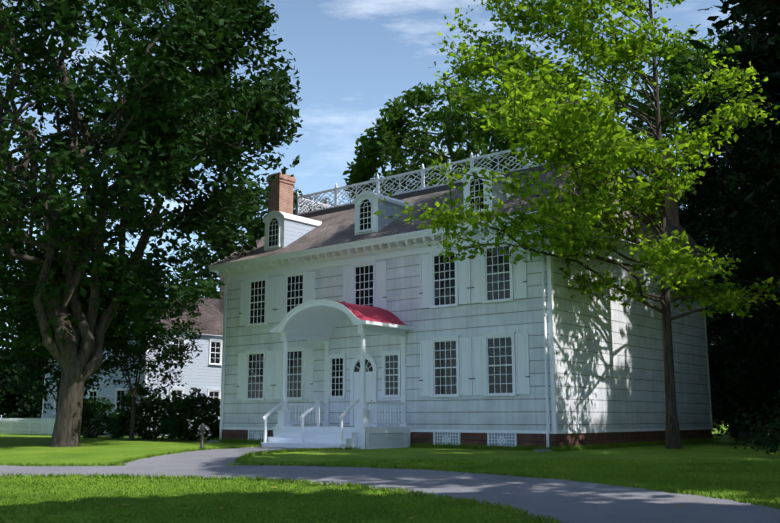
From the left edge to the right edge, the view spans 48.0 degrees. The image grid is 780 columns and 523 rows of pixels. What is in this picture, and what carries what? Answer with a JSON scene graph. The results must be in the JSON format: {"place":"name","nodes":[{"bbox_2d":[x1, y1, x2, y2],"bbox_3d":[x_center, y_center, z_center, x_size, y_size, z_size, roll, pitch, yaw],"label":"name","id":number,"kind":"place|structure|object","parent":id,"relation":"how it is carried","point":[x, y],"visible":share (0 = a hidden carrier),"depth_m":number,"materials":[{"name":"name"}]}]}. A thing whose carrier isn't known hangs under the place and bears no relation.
{"place":"outdoors","nodes":[
{"label":"outdoors","id":0,"kind":"place"},
{"bbox_2d":[0,0,765,416],"label":"sky","id":1,"kind":"structure","parent":0,"point":[352,57],"materials":[{"name":"blue"}]},
{"bbox_2d":[0,447,779,522],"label":"path","id":2,"kind":"structure","parent":0,"point":[564,500],"depth_m":15.78,"materials":[{"name":"grey asphalt"}]},
{"bbox_2d":[0,420,779,522],"bbox_3d":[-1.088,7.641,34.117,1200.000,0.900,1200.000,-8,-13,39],"label":"terrain","id":3,"kind":"structure","parent":0,"point":[25,449],"depth_m":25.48,"materials":[{"name":"green plant"}]},
{"bbox_2d":[0,351,50,432],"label":"tree","id":4,"kind":"object","parent":3,"relation":"on","point":[12,405],"visible":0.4,"depth_m":62.80,"materials":[{"name":"green plant"}]},
{"bbox_2d":[0,418,54,434],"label":"picket fence","id":5,"kind":"object","parent":3,"relation":"on","point":[9,425],"visible":0.9,"depth_m":56.25,"materials":[{"name":"white wood"}]},
{"bbox_2d":[0,192,94,358],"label":"tree","id":6,"kind":"object","parent":3,"relation":"on","point":[14,297],"visible":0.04,"depth_m":69.01,"materials":[{"name":"green plant"}]},
{"bbox_2d":[4,304,117,414],"bbox_3d":[-17.269,5.490,45.811,5.833,7.737,5.810,-8,-13,39],"label":"tree","id":7,"kind":"object","parent":3,"relation":"on","point":[33,364],"visible":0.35,"depth_m":44.76,"materials":[{"name":"green plant"}]},
{"bbox_2d":[80,395,124,437],"bbox_3d":[-16.493,8.648,48.742,5.008,2.518,3.604,-8,-13,39],"label":"shrub","id":8,"kind":"object","parent":3,"relation":"on","point":[94,418],"visible":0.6,"depth_m":47.79,"materials":[{"name":"green plant"}]},
{"bbox_2d":[40,275,224,436],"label":"neighboring house","id":9,"kind":"structure","parent":3,"relation":"on","point":[203,374],"depth_m":53.51,"materials":[{"name":"white wood"}]},
{"bbox_2d":[104,385,178,439],"bbox_3d":[-12.766,7.957,46.025,5.443,2.935,3.888,-8,-13,39],"label":"shrub","id":10,"kind":"object","parent":3,"relation":"on","point":[150,404],"visible":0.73,"depth_m":45.35,"materials":[{"name":"green plant"}]},
{"bbox_2d":[82,264,204,439],"bbox_3d":[-12.773,4.391,43.642,6.605,9.139,6.661,-8,-13,39],"label":"tree","id":11,"kind":"object","parent":3,"relation":"on","point":[116,345],"visible":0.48,"depth_m":43.14,"materials":[{"name":"green plant"}]},
{"bbox_2d":[0,0,302,446],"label":"tree","id":12,"kind":"object","parent":3,"relation":"on","point":[152,142],"visible":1,"depth_m":34.01,"materials":[{"name":"green plant"}]},
{"bbox_2d":[149,387,220,440],"bbox_3d":[-9.629,7.478,42.780,4.748,2.667,3.576,-8,-13,39],"label":"shrub","id":13,"kind":"object","parent":3,"relation":"on","point":[191,406],"visible":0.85,"depth_m":41.93,"materials":[{"name":"green plant"}]},
{"bbox_2d":[200,423,204,448],"bbox_3d":[-6.581,6.121,30.712,0.190,0.900,0.200,-8,-13,39],"label":"bollard lamp","id":14,"kind":"object","parent":3,"relation":"on","point":[202,427],"visible":0.92,"depth_m":30.68,"materials":[{"name":"grey metal"}]},
{"bbox_2d":[159,184,329,298],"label":"tree","id":15,"kind":"object","parent":3,"relation":"on","point":[205,256],"visible":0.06,"depth_m":75.01,"materials":[{"name":"green plant"}]},
{"bbox_2d":[260,299,413,448],"bbox_3d":[-2.144,4.356,33.230,4.980,5.658,3.578,-8,-13,39],"label":"porch","id":16,"kind":"object","parent":3,"relation":"on","point":[319,320],"visible":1,"depth_m":32.72,"materials":[{"name":"white wood"}]},
{"bbox_2d":[207,426,552,451],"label":"splash blocks","id":17,"kind":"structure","parent":3,"relation":"on","point":[541,450],"depth_m":28.74,"materials":[{"name":"grey concrete"}]},
{"bbox_2d":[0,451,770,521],"bbox_3d":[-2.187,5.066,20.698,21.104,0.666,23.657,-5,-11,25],"label":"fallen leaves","id":18,"kind":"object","parent":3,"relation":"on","point":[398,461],"visible":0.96,"depth_m":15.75,"materials":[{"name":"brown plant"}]},
{"bbox_2d":[209,99,717,448],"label":"house","id":19,"kind":"structure","parent":3,"relation":"on","point":[500,350],"depth_m":34.02,"materials":[{"name":"white wood"}]},
{"bbox_2d":[343,60,624,202],"bbox_3d":[7.511,-1.076,64.095,21.547,27.079,21.064,-8,-13,39],"label":"tree","id":20,"kind":"object","parent":3,"relation":"on","point":[390,139],"visible":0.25,"depth_m":60.66,"materials":[{"name":"green plant"}]},
{"bbox_2d":[373,0,779,448],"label":"tree","id":21,"kind":"object","parent":3,"relation":"on","point":[570,126],"visible":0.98,"depth_m":30.16,"materials":[{"name":"green plant"}]},
{"bbox_2d":[592,22,779,433],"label":"tree","id":22,"kind":"object","parent":3,"relation":"on","point":[681,66],"visible":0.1,"depth_m":54.22,"materials":[{"name":"green plant"}]},
{"bbox_2d":[677,2,779,363],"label":"dark tree","id":23,"kind":"object","parent":3,"relation":"on","point":[713,194],"visible":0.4,"depth_m":44.24,"materials":[{"name":"green plant"}]},
{"bbox_2d":[678,47,779,393],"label":"dark tree","id":24,"kind":"object","parent":3,"relation":"on","point":[688,214],"visible":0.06,"depth_m":52.26,"materials":[{"name":"green plant"}]},
{"bbox_2d":[688,0,779,111],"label":"shadow tree","id":25,"kind":"object","parent":3,"relation":"on","point":[742,8],"visible":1,"depth_m":21.51,"materials":[{"name":"green plant"}]},
{"bbox_2d":[707,315,776,435],"bbox_3d":[21.734,7.190,54.593,10.768,8.356,9.690,-8,-13,39],"label":"tree","id":26,"kind":"object","parent":3,"relation":"on","point":[729,429],"depth_m":53.09,"materials":[{"name":"green plant"}]},
{"bbox_2d":[712,0,779,305],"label":"dark tree","id":27,"kind":"object","parent":3,"relation":"on","point":[769,67],"visible":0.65,"depth_m":36.66,"materials":[{"name":"green plant"}]},
{"bbox_2d":[730,390,779,454],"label":"shrub","id":28,"kind":"object","parent":3,"relation":"on","point":[764,438],"visible":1,"depth_m":25.02,"materials":[{"name":"green plant"}]},
{"bbox_2d":[734,403,779,449],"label":"shrub","id":29,"kind":"object","parent":3,"relation":"on","point":[775,411],"visible":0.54,"depth_m":30.08,"materials":[{"name":"green plant"}]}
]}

